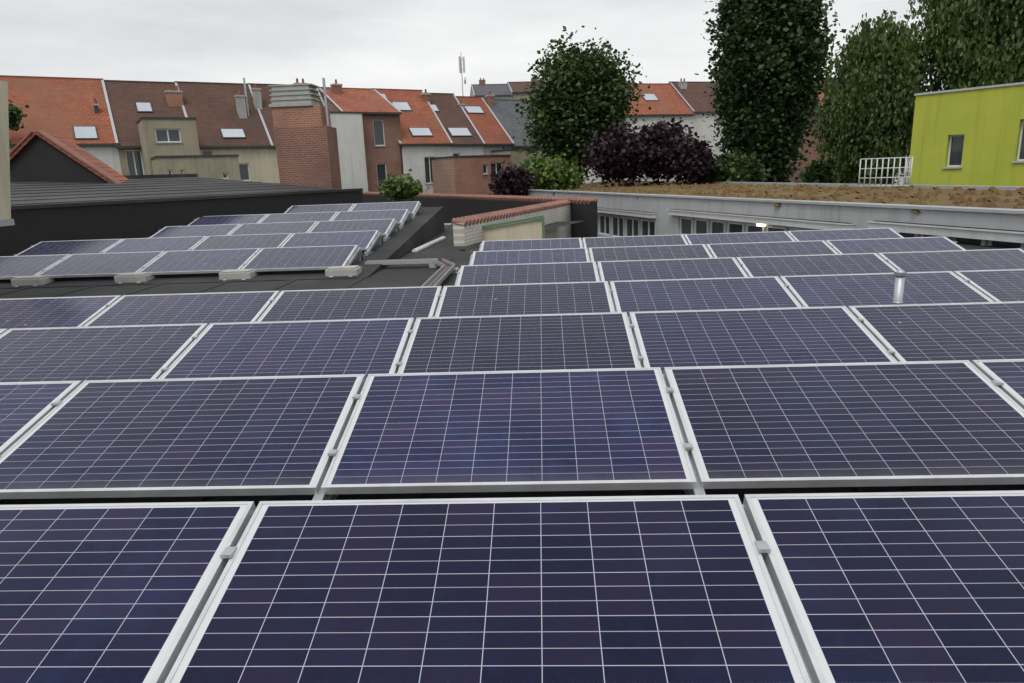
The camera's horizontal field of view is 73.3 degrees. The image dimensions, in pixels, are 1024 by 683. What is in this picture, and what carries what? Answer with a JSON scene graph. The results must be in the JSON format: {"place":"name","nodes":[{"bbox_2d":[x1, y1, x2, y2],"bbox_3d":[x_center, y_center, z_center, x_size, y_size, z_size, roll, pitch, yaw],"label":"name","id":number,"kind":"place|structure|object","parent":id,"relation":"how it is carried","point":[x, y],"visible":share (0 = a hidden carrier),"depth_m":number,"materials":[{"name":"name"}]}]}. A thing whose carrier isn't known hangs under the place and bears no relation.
{"place":"outdoors","nodes":[
{"label":"outdoors","id":0,"kind":"place"},
{"bbox_2d":[136,117,199,174],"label":"house extension","id":1,"kind":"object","parent":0,"point":[164,136],"visible":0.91,"depth_m":42.50,"materials":[{"name":"beige paint"}]},
{"bbox_2d":[0,174,362,255],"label":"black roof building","id":2,"kind":"structure","parent":0,"point":[138,206],"depth_m":16.22,"materials":[{"name":"black"}]},
{"bbox_2d":[0,80,14,226],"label":"cream wall","id":3,"kind":"structure","parent":2,"relation":"on","point":[5,209],"depth_m":8.92,"materials":[{"name":"paint"}]},
{"bbox_2d":[9,130,128,182],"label":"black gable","id":4,"kind":"structure","parent":2,"relation":"on","point":[45,156],"depth_m":21.20,"materials":[{"name":"orange tile"}]},
{"bbox_2d":[268,78,341,188],"bbox_3d":[-7.403,-7.068,24.790,1.952,4.415,1.210,-1,14,3],"label":"brick chimney stack","id":5,"kind":"object","parent":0,"point":[306,141],"visible":0.94,"depth_m":24.20,"materials":[{"name":"brick"}]},
{"bbox_2d":[330,111,367,191],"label":"wall","id":6,"kind":"structure","parent":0,"point":[348,126],"depth_m":51.28,"materials":[{"name":"white paint"}]},
{"bbox_2d":[0,0,943,172],"label":"sky","id":7,"kind":"structure","parent":0,"point":[385,44],"materials":[{"name":"white"}]},
{"bbox_2d":[470,78,512,98],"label":"house","id":8,"kind":"structure","parent":0,"point":[498,91],"depth_m":114.30,"materials":[{"name":"tile"}]},
{"bbox_2d":[491,148,550,168],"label":"house annex","id":9,"kind":"object","parent":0,"point":[517,155],"visible":0.12,"depth_m":56.25,"materials":[{"name":"paint"}]},
{"bbox_2d":[507,76,540,99],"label":"house","id":10,"kind":"structure","parent":0,"point":[514,87],"depth_m":114.25,"materials":[{"name":"tile"}]},
{"bbox_2d":[583,78,694,182],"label":"house","id":11,"kind":"structure","parent":0,"point":[665,101],"depth_m":74.55,"materials":[{"name":"orange tile"}]},
{"bbox_2d":[669,81,729,158],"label":"house","id":12,"kind":"structure","parent":0,"point":[693,95],"depth_m":75.84,"materials":[{"name":"white paint"}]},
{"bbox_2d":[527,189,1023,248],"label":"building","id":13,"kind":"structure","parent":0,"point":[625,214],"depth_m":16.40,"materials":[{"name":"white paint"}]},
{"bbox_2d":[908,82,1023,185],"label":"lime building","id":14,"kind":"structure","parent":0,"point":[973,136],"depth_m":23.84,"materials":[{"name":"green paint"}]},
{"label":"terrain","id":15,"kind":"structure","parent":0,"visible":0},
{"bbox_2d":[8,99,29,148],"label":"tree","id":16,"kind":"object","parent":15,"relation":"on","point":[14,113],"visible":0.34,"depth_m":40.01,"materials":[{"name":"green plant"}]},
{"bbox_2d":[0,75,121,174],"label":"house","id":17,"kind":"structure","parent":15,"relation":"on","point":[76,111],"depth_m":44.07,"materials":[{"name":"tile"}]},
{"bbox_2d":[104,80,187,174],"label":"house","id":18,"kind":"structure","parent":15,"relation":"on","point":[131,103],"depth_m":46.63,"materials":[{"name":"brown tile"}]},
{"bbox_2d":[151,154,240,179],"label":"house annex","id":19,"kind":"object","parent":15,"relation":"on","point":[218,166],"visible":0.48,"depth_m":40.98,"materials":[{"name":"white paint"}]},
{"bbox_2d":[174,78,275,182],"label":"house","id":20,"kind":"structure","parent":15,"relation":"on","point":[229,119],"depth_m":48.75,"materials":[{"name":"brown tile"}]},
{"bbox_2d":[248,78,324,182],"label":"house","id":21,"kind":"structure","parent":15,"relation":"on","point":[260,93],"depth_m":50.46,"materials":[{"name":"white paint"}]},
{"bbox_2d":[318,79,403,191],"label":"house","id":22,"kind":"structure","parent":15,"relation":"on","point":[381,114],"depth_m":53.20,"materials":[{"name":"white paint"}]},
{"bbox_2d":[374,169,429,201],"bbox_3d":[-4.695,-3.143,30.710,1.927,8.800,2.002,10,19,42],"label":"green bush","id":23,"kind":"object","parent":15,"relation":"on","point":[400,188],"visible":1,"depth_m":29.59,"materials":[{"name":"green plant"}]},
{"bbox_2d":[371,88,452,192],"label":"house","id":24,"kind":"structure","parent":15,"relation":"on","point":[425,138],"depth_m":55.67,"materials":[{"name":"orange tile"}]},
{"bbox_2d":[424,92,484,155],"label":"house","id":25,"kind":"structure","parent":15,"relation":"on","point":[458,125],"depth_m":57.78,"materials":[{"name":"brown tile"}]},
{"bbox_2d":[431,155,510,195],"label":"house annex","id":26,"kind":"object","parent":15,"relation":"on","point":[466,174],"visible":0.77,"depth_m":53.44,"materials":[{"name":"brown brick"}]},
{"bbox_2d":[363,192,597,239],"bbox_3d":[-4.354,-3.728,35.445,0.341,7.653,31.096,-9,15,-25],"label":"wall coping","id":27,"kind":"object","parent":15,"relation":"on","point":[584,210],"depth_m":27.03,"materials":[{"name":"ceramic"}]},
{"bbox_2d":[456,91,513,154],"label":"house","id":28,"kind":"structure","parent":15,"relation":"on","point":[491,130],"depth_m":59.51,"materials":[{"name":"tile"}]},
{"bbox_2d":[0,207,1023,507],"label":"roof","id":29,"kind":"structure","parent":15,"relation":"on","point":[426,225],"depth_m":10.17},
{"bbox_2d":[11,275,54,286],"bbox_3d":[-7.632,-0.964,10.950,0.500,0.141,0.340,-1,14,3],"label":"ballast block","id":30,"kind":"object","parent":29,"relation":"on","point":[35,280],"depth_m":10.83,"materials":[{"name":"concrete"}]},
{"bbox_2d":[0,254,70,279],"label":"solar panel","id":31,"kind":"object","parent":30,"relation":"on","point":[11,267],"visible":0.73,"depth_m":11.52,"materials":[{"name":"glass"}]},
{"bbox_2d":[36,251,164,277],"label":"solar panel","id":32,"kind":"object","parent":30,"relation":"on","point":[93,265],"visible":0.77,"depth_m":11.35,"materials":[{"name":"glass"}]},
{"bbox_2d":[0,381,81,454],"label":"solar panel","id":33,"kind":"object","parent":29,"relation":"on","point":[25,407],"visible":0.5,"depth_m":3.82,"materials":[{"name":"glass"}]},
{"bbox_2d":[0,295,120,329],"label":"solar panel","id":34,"kind":"object","parent":29,"relation":"on","point":[48,312],"visible":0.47,"depth_m":6.86,"materials":[{"name":"glass"}]},
{"bbox_2d":[15,239,122,255],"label":"solar panel","id":35,"kind":"object","parent":29,"relation":"on","point":[70,247],"visible":0.58,"depth_m":13.05,"materials":[{"name":"glass"}]},
{"bbox_2d":[0,323,207,382],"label":"solar panel","id":36,"kind":"object","parent":29,"relation":"on","point":[126,352],"visible":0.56,"depth_m":5.19,"materials":[{"name":"glass"}]},
{"bbox_2d":[0,501,255,682],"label":"solar panel","id":37,"kind":"object","parent":29,"relation":"on","point":[107,593],"visible":0.85,"depth_m":2.11,"materials":[{"name":"glass"}]},
{"bbox_2d":[114,272,155,282],"bbox_3d":[-5.962,-1.006,10.870,0.500,0.141,0.340,-1,14,3],"label":"ballast block","id":38,"kind":"object","parent":29,"relation":"on","point":[138,277],"depth_m":10.75,"materials":[{"name":"concrete"}]},
{"bbox_2d":[139,248,260,274],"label":"solar panel","id":39,"kind":"object","parent":38,"relation":"on","point":[193,261],"visible":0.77,"depth_m":11.27,"materials":[{"name":"glass"}]},
{"bbox_2d":[102,236,206,252],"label":"solar panel","id":40,"kind":"object","parent":29,"relation":"on","point":[165,244],"visible":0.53,"depth_m":12.98,"materials":[{"name":"glass"}]},
{"bbox_2d":[83,291,279,326],"bbox_3d":[-3.220,-0.251,6.667,1.650,0.040,0.990,-1,28,3],"label":"solar panel","id":41,"kind":"object","parent":29,"relation":"on","point":[192,308],"visible":0.5,"depth_m":6.76,"materials":[{"name":"glass"}]},
{"bbox_2d":[0,374,365,498],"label":"solar panel","id":42,"kind":"object","parent":29,"relation":"on","point":[235,436],"visible":0.96,"depth_m":3.44,"materials":[{"name":"glass"}]},
{"bbox_2d":[150,224,240,237],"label":"solar panel","id":43,"kind":"object","parent":29,"relation":"on","point":[197,230],"visible":0.58,"depth_m":14.49,"materials":[{"name":"glass"}]},
{"bbox_2d":[187,214,267,225],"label":"solar panel","id":44,"kind":"object","parent":29,"relation":"on","point":[230,219],"visible":0.58,"depth_m":16.00,"materials":[{"name":"glass"}]},
{"bbox_2d":[191,233,291,249],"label":"solar panel","id":45,"kind":"object","parent":29,"relation":"on","point":[261,241],"visible":0.55,"depth_m":12.89,"materials":[{"name":"glass"}]},
{"bbox_2d":[229,221,317,234],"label":"solar panel","id":46,"kind":"object","parent":29,"relation":"on","point":[274,228],"visible":0.56,"depth_m":14.41,"materials":[{"name":"glass"}]},
{"bbox_2d":[158,318,413,378],"bbox_3d":[-1.615,0.082,5.065,1.650,0.040,0.990,-1,28,3],"label":"solar panel","id":47,"kind":"object","parent":29,"relation":"on","point":[366,347],"visible":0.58,"depth_m":5.07,"materials":[{"name":"glass"}]},
{"bbox_2d":[259,212,337,222],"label":"solar panel","id":48,"kind":"object","parent":29,"relation":"on","point":[299,217],"visible":0.58,"depth_m":15.93,"materials":[{"name":"glass"}]},
{"bbox_2d":[241,245,357,271],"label":"solar panel","id":49,"kind":"object","parent":29,"relation":"on","point":[295,258],"visible":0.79,"depth_m":11.19,"materials":[{"name":"glass"}]},
{"bbox_2d":[285,203,354,212],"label":"solar panel","id":50,"kind":"object","parent":29,"relation":"on","point":[319,208],"visible":0.58,"depth_m":17.44,"materials":[{"name":"glass"}]},
{"bbox_2d":[281,230,378,250],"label":"solar panel","id":51,"kind":"object","parent":29,"relation":"on","point":[362,240],"visible":0.76,"depth_m":12.79,"materials":[{"name":"glass"}]},
{"bbox_2d":[312,383,364,499],"bbox_3d":[-0.839,0.487,3.582,0.070,0.328,1.425,-1,14,3],"label":"panel mount","id":52,"kind":"object","parent":29,"relation":"on","point":[319,495],"visible":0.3,"depth_m":3.19,"materials":[{"name":"metal"}]},
{"bbox_2d":[321,367,696,493],"bbox_3d":[-0.009,0.414,3.464,1.650,0.040,0.990,-1,28,3],"label":"solar panel","id":53,"kind":"object","parent":52,"relation":"on","point":[542,430],"visible":1,"depth_m":3.35,"materials":[{"name":"glass"}]},
{"bbox_2d":[325,265,361,276],"bbox_3d":[-2.623,-1.091,10.708,0.500,0.141,0.340,-1,14,3],"label":"ballast block","id":54,"kind":"object","parent":29,"relation":"on","point":[351,270],"depth_m":10.59,"materials":[{"name":"concrete"}]},
{"bbox_2d":[257,286,441,322],"bbox_3d":[-1.550,-0.293,6.586,1.650,0.040,0.990,-1,28,3],"label":"solar panel","id":55,"kind":"object","parent":29,"relation":"on","point":[356,303],"visible":0.58,"depth_m":6.68,"materials":[{"name":"glass"}]},
{"bbox_2d":[309,219,394,235],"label":"solar panel","id":56,"kind":"object","parent":29,"relation":"on","point":[382,226],"visible":0.76,"depth_m":14.31,"materials":[{"name":"glass"}]},
{"bbox_2d":[331,209,408,223],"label":"solar panel","id":57,"kind":"object","parent":29,"relation":"on","point":[398,215],"visible":0.76,"depth_m":15.83,"materials":[{"name":"glass"}]},
{"bbox_2d":[350,201,419,214],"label":"solar panel","id":58,"kind":"object","parent":29,"relation":"on","point":[411,206],"visible":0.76,"depth_m":17.34,"materials":[{"name":"glass"}]},
{"bbox_2d":[396,323,414,371],"bbox_3d":[-0.775,0.113,5.102,0.070,0.328,1.425,-1,14,3],"label":"panel mount","id":59,"kind":"object","parent":29,"relation":"on","point":[399,363],"visible":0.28,"depth_m":5.08,"materials":[{"name":"metal"}]},
{"bbox_2d":[397,312,640,372],"bbox_3d":[0.055,0.040,4.985,1.650,0.040,0.990,-1,28,3],"label":"solar panel","id":60,"kind":"object","parent":59,"relation":"on","point":[527,342],"visible":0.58,"depth_m":4.99,"materials":[{"name":"glass"}]},
{"bbox_2d":[365,258,458,286],"bbox_3d":[-1.216,-0.861,9.602,1.476,0.130,4.733,-6,14,-17],"label":"cable tray","id":61,"kind":"object","parent":29,"relation":"on","point":[441,274],"visible":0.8,"depth_m":11.08,"materials":[{"name":"grey metal"}]},
{"bbox_2d":[164,494,810,682],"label":"solar panel","id":62,"kind":"object","parent":29,"relation":"on","point":[642,589],"visible":1,"depth_m":2.00,"materials":[{"name":"glass"}]},
{"bbox_2d":[456,261,599,285],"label":"solar panel","id":63,"kind":"object","parent":29,"relation":"on","point":[528,273],"visible":0.58,"depth_m":8.17,"materials":[{"name":"glass"}]},
{"bbox_2d":[470,248,589,264],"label":"solar panel","id":64,"kind":"object","parent":29,"relation":"on","point":[530,256],"visible":0.5,"depth_m":9.73,"materials":[{"name":"glass"}]},
{"bbox_2d":[480,238,582,250],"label":"solar panel","id":65,"kind":"object","parent":29,"relation":"on","point":[530,244],"visible":0.42,"depth_m":11.28,"materials":[{"name":"glass"}]},
{"bbox_2d":[609,285,617,311],"bbox_3d":[0.959,-0.303,6.542,0.070,0.328,1.425,-1,14,3],"label":"panel mount","id":66,"kind":"object","parent":29,"relation":"on","point":[610,291],"visible":0.18,"depth_m":6.65,"materials":[{"name":"metal"}]},
{"bbox_2d":[435,281,614,316],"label":"solar panel","id":67,"kind":"object","parent":66,"relation":"on","point":[526,299],"visible":0.58,"depth_m":6.60,"materials":[{"name":"glass"}]},
{"bbox_2d":[610,276,801,316],"bbox_3d":[1.788,-0.377,6.424,1.650,0.040,0.990,-1,28,3],"label":"solar panel","id":68,"kind":"object","parent":66,"relation":"on","point":[702,294],"visible":0.58,"depth_m":6.51,"materials":[{"name":"glass"}]},
{"bbox_2d":[662,374,705,494],"bbox_3d":[0.831,0.445,3.501,0.070,0.328,1.425,-1,14,3],"label":"panel mount","id":69,"kind":"object","parent":29,"relation":"on","point":[698,490],"visible":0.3,"depth_m":3.17,"materials":[{"name":"metal"}]},
{"bbox_2d":[742,504,812,682],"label":"panel mount","id":70,"kind":"object","parent":29,"relation":"on","point":[762,547],"visible":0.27,"depth_m":2.09,"materials":[{"name":"metal"}]},
{"bbox_2d":[743,490,1023,682],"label":"solar panel","id":71,"kind":"object","parent":70,"relation":"on","point":[900,587],"visible":1,"depth_m":1.98,"materials":[{"name":"glass"}]},
{"bbox_2d":[787,228,903,240],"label":"solar panel","id":72,"kind":"object","parent":29,"relation":"on","point":[841,234],"visible":0.44,"depth_m":11.04,"materials":[{"name":"glass"}]},
{"bbox_2d":[857,318,894,353],"bbox_3d":[2.564,0.029,4.941,0.070,0.328,1.425,-1,14,3],"label":"panel mount","id":73,"kind":"object","parent":29,"relation":"on","point":[888,351],"visible":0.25,"depth_m":4.65,"materials":[{"name":"metal"}]},
{"bbox_2d":[629,306,897,373],"bbox_3d":[1.724,-0.003,4.904,1.650,0.040,0.990,-1,28,3],"label":"solar panel","id":74,"kind":"object","parent":73,"relation":"on","point":[774,336],"visible":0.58,"depth_m":4.91,"materials":[{"name":"glass"}]},
{"bbox_2d":[848,301,1023,362],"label":"solar panel","id":75,"kind":"object","parent":73,"relation":"on","point":[970,332],"visible":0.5,"depth_m":4.89,"materials":[{"name":"glass"}]},
{"bbox_2d":[825,236,965,253],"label":"solar panel","id":76,"kind":"object","parent":29,"relation":"on","point":[885,245],"visible":0.46,"depth_m":9.49,"materials":[{"name":"glass"}]},
{"bbox_2d":[878,248,1023,271],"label":"solar panel","id":77,"kind":"object","parent":29,"relation":"on","point":[963,260],"visible":0.58,"depth_m":7.95,"materials":[{"name":"glass"}]},
{"bbox_2d":[954,269,1023,301],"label":"solar panel","id":78,"kind":"object","parent":29,"relation":"on","point":[1006,285],"visible":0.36,"depth_m":6.46,"materials":[{"name":"glass"}]},
{"bbox_2d":[991,380,1003,384],"bbox_3d":[2.500,0.403,3.421,0.070,0.328,1.425,-1,14,3],"label":"panel mount","id":79,"kind":"object","parent":29,"relation":"on","point":[995,382],"visible":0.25,"depth_m":3.54,"materials":[{"name":"metal"}]},
{"bbox_2d":[664,360,1023,488],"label":"solar panel","id":80,"kind":"object","parent":79,"relation":"on","point":[921,423],"visible":1,"depth_m":3.30,"materials":[{"name":"glass"}]},
{"bbox_2d":[972,359,1023,408],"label":"solar panel","id":81,"kind":"object","parent":79,"relation":"on","point":[1009,373],"visible":0.67,"depth_m":3.64,"materials":[{"name":"glass"}]},
{"bbox_2d":[484,159,543,195],"bbox_3d":[0.193,-5.017,36.827,3.224,9.200,2.860,-1,14,3],"label":"bush","id":82,"kind":"object","parent":15,"relation":"on","point":[510,181],"visible":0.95,"depth_m":35.42,"materials":[{"name":"purple plant"}]},
{"bbox_2d":[451,197,582,252],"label":"wall","id":83,"kind":"structure","parent":15,"relation":"on","point":[467,230],"depth_m":17.09,"materials":[{"name":"white brick"}]},
{"bbox_2d":[482,215,544,240],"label":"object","id":84,"kind":"structure","parent":83,"relation":"attached to","point":[534,228],"depth_m":15.15,"materials":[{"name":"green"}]},
{"bbox_2d":[484,99,551,160],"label":"house","id":85,"kind":"structure","parent":15,"relation":"on","point":[505,112],"depth_m":61.49,"materials":[{"name":"grey tile"}]},
{"bbox_2d":[517,149,587,189],"bbox_3d":[2.132,-5.892,38.889,4.392,9.770,4.640,-1,14,3],"label":"green bush","id":86,"kind":"object","parent":15,"relation":"on","point":[557,173],"visible":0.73,"depth_m":36.93,"materials":[{"name":"green plant"}]},
{"bbox_2d":[513,25,651,182],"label":"maple tree","id":87,"kind":"object","parent":15,"relation":"on","point":[579,96],"visible":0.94,"depth_m":48.00,"materials":[{"name":"green plant"}]},
{"bbox_2d":[581,121,657,186],"bbox_3d":[6.326,-7.240,40.873,3.837,11.181,4.034,-7,15,-19],"label":"purple tree","id":88,"kind":"object","parent":15,"relation":"on","point":[618,155],"visible":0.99,"depth_m":39.37,"materials":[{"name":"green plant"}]},
{"bbox_2d":[626,117,697,184],"bbox_3d":[8.900,-7.616,41.616,5.121,11.357,5.299,-1,14,3],"label":"purple tree","id":89,"kind":"object","parent":15,"relation":"on","point":[657,136],"visible":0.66,"depth_m":39.88,"materials":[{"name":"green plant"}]},
{"bbox_2d":[653,133,716,184],"bbox_3d":[10.017,-6.766,40.015,3.240,10.376,3.455,-12,17,-34],"label":"purple tree","id":90,"kind":"object","parent":15,"relation":"on","point":[689,158],"visible":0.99,"depth_m":38.48,"materials":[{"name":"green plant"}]},
{"bbox_2d":[686,147,770,183],"bbox_3d":[12.567,-6.616,40.680,4.906,9.580,4.398,2,14,15],"label":"hedge bush","id":91,"kind":"object","parent":15,"relation":"on","point":[733,167],"visible":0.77,"depth_m":38.93,"materials":[{"name":"green plant"}]},
{"bbox_2d":[691,0,846,182],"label":"poplar tree","id":92,"kind":"object","parent":15,"relation":"on","point":[770,63],"visible":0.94,"depth_m":42.41,"materials":[{"name":"green plant"}]},
{"bbox_2d":[552,180,1023,212],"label":"wing roof","id":93,"kind":"structure","parent":15,"relation":"on","point":[1009,197],"depth_m":21.87,"materials":[{"name":"brown gravel"}]},
{"bbox_2d":[858,157,912,186],"bbox_3d":[13.186,-5.906,23.987,1.620,0.970,1.676,9,18,39],"label":"guard railing","id":94,"kind":"object","parent":93,"relation":"on","point":[898,177],"visible":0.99,"depth_m":23.39,"materials":[{"name":"white metal"}]},
{"bbox_2d":[785,80,853,183],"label":"house","id":95,"kind":"structure","parent":15,"relation":"on","point":[814,155],"depth_m":56.95,"materials":[{"name":"brown paint"}]},
{"bbox_2d":[798,157,853,183],"bbox_3d":[18.627,-6.469,40.712,3.439,8.840,3.492,-1,14,3],"label":"hedge bush","id":96,"kind":"object","parent":15,"relation":"on","point":[816,171],"visible":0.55,"depth_m":39.28,"materials":[{"name":"green plant"}]},
{"bbox_2d":[810,9,942,184],"bbox_3d":[19.124,-9.130,36.889,5.698,15.806,5.866,-1,14,3],"label":"birch tree","id":97,"kind":"object","parent":15,"relation":"on","point":[868,102],"visible":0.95,"depth_m":34.90,"materials":[{"name":"green plant"}]},
{"bbox_2d":[898,0,1023,91],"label":"willow tree","id":98,"kind":"object","parent":15,"relation":"on","point":[975,43],"visible":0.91,"depth_m":32.41,"materials":[{"name":"green plant"}]},
{"bbox_3d":[2.628,-0.345,6.461,0.070,0.328,1.425,-1,14,3],"label":"panel mount","id":99,"kind":"object","parent":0,"visible":0},
{"bbox_2d":[779,271,993,307],"bbox_3d":[3.458,-0.419,6.343,1.650,0.040,0.990,-1,28,3],"label":"solar panel","id":100,"kind":"object","parent":99,"relation":"on","point":[936,287],"visible":0.52,"depth_m":6.43,"materials":[{"name":"glass"}]},
{"bbox_3d":[1.023,-0.677,8.062,0.070,0.328,1.425,-1,14,3],"label":"panel mount","id":101,"kind":"object","parent":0,"visible":0},
{"bbox_2d":[597,257,747,284],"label":"solar panel","id":102,"kind":"object","parent":101,"relation":"on","point":[690,268],"visible":0.58,"depth_m":8.09,"materials":[{"name":"glass"}]},
{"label":"panel mount","id":103,"kind":"object","parent":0,"visible":0},
{"bbox_2d":[736,253,897,277],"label":"solar panel","id":104,"kind":"object","parent":103,"relation":"on","point":[821,264],"visible":0.53,"depth_m":8.01,"materials":[{"name":"glass"}]},
{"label":"panel mount","id":105,"kind":"object","parent":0,"visible":0},
{"bbox_2d":[589,244,712,264],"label":"solar panel","id":106,"kind":"object","parent":105,"relation":"on","point":[689,251],"visible":0.52,"depth_m":9.65,"materials":[{"name":"glass"}]},
{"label":"panel mount","id":107,"kind":"object","parent":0,"visible":0},
{"bbox_2d":[706,240,837,258],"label":"solar panel","id":108,"kind":"object","parent":107,"relation":"on","point":[784,248],"visible":0.5,"depth_m":9.57,"materials":[{"name":"glass"}]},
{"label":"panel mount","id":109,"kind":"object","parent":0,"visible":0},
{"bbox_2d":[582,234,687,250],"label":"solar panel","id":110,"kind":"object","parent":109,"relation":"on","point":[625,241],"visible":0.46,"depth_m":11.20,"materials":[{"name":"glass"}]},
{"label":"panel mount","id":111,"kind":"object","parent":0,"visible":0},
{"bbox_2d":[684,231,794,245],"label":"solar panel","id":112,"kind":"object","parent":111,"relation":"on","point":[746,237],"visible":0.42,"depth_m":11.12,"materials":[{"name":"glass"}]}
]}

